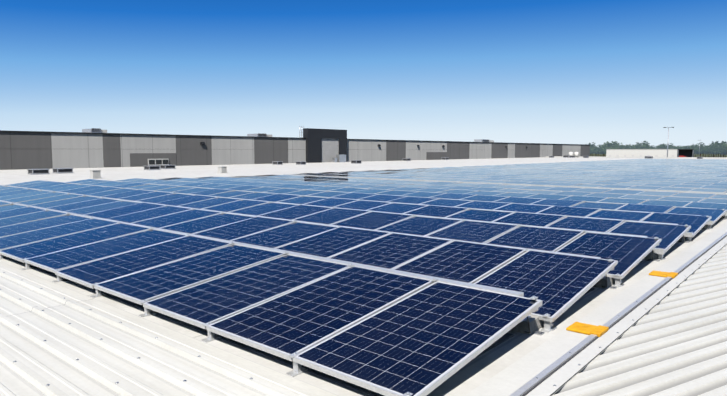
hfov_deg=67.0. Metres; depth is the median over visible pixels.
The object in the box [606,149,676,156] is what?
distant white building
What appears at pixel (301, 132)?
ladder
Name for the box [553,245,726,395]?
ribbed roof
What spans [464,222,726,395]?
ridge cap
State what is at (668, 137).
light pole
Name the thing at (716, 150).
tree
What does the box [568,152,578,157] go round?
roof tanks
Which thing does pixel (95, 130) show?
hvac units
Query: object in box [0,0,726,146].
sky
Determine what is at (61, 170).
roof vents
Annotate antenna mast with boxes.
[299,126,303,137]
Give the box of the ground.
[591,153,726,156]
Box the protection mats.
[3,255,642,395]
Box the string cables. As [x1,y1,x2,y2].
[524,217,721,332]
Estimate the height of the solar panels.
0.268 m
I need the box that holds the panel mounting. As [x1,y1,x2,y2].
[0,159,726,395]
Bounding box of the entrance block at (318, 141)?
[303,128,346,162]
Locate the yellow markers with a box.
[566,270,677,336]
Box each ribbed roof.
[0,262,338,395]
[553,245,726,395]
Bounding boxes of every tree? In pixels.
[596,148,605,153]
[604,141,617,148]
[613,144,627,148]
[636,141,651,148]
[654,143,666,148]
[696,146,710,153]
[708,141,718,156]
[710,146,720,156]
[719,144,726,156]
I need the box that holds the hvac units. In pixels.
[82,128,493,141]
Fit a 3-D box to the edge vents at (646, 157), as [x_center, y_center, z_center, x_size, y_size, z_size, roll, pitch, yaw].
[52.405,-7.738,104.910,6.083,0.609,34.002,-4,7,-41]
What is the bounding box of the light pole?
[663,127,673,156]
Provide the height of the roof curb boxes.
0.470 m
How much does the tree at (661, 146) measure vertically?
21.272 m
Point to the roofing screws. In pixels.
(252, 378)
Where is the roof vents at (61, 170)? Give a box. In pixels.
[27,157,448,174]
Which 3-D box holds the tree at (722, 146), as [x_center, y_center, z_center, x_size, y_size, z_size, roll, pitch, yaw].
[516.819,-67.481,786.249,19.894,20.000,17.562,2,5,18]
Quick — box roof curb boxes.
[89,166,226,178]
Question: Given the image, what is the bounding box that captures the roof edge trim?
[546,156,726,158]
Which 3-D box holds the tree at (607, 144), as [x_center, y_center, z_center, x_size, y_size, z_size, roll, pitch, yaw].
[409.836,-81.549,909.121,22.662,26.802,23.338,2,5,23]
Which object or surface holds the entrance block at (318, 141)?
on the warehouse roof deck
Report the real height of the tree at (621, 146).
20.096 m
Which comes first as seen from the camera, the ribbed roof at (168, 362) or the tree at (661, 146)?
the ribbed roof at (168, 362)
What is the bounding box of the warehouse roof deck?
[0,157,726,395]
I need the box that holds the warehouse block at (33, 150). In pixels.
[0,130,589,169]
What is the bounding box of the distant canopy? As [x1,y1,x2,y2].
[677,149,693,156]
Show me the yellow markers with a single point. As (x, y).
(589, 329)
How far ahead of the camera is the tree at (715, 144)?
840.16 m
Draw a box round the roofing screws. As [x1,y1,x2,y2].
[0,246,720,385]
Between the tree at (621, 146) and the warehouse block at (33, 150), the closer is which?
the warehouse block at (33, 150)
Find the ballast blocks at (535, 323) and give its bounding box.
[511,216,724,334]
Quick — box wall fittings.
[148,142,527,164]
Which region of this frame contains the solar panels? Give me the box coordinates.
[0,159,726,395]
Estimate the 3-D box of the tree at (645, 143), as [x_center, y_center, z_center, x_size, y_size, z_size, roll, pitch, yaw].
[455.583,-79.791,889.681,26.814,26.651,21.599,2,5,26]
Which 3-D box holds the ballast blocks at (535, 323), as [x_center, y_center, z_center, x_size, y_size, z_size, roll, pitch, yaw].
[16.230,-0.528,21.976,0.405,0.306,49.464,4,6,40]
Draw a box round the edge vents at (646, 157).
[549,155,702,158]
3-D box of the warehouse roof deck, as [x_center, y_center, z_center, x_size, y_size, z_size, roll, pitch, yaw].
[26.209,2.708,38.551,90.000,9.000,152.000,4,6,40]

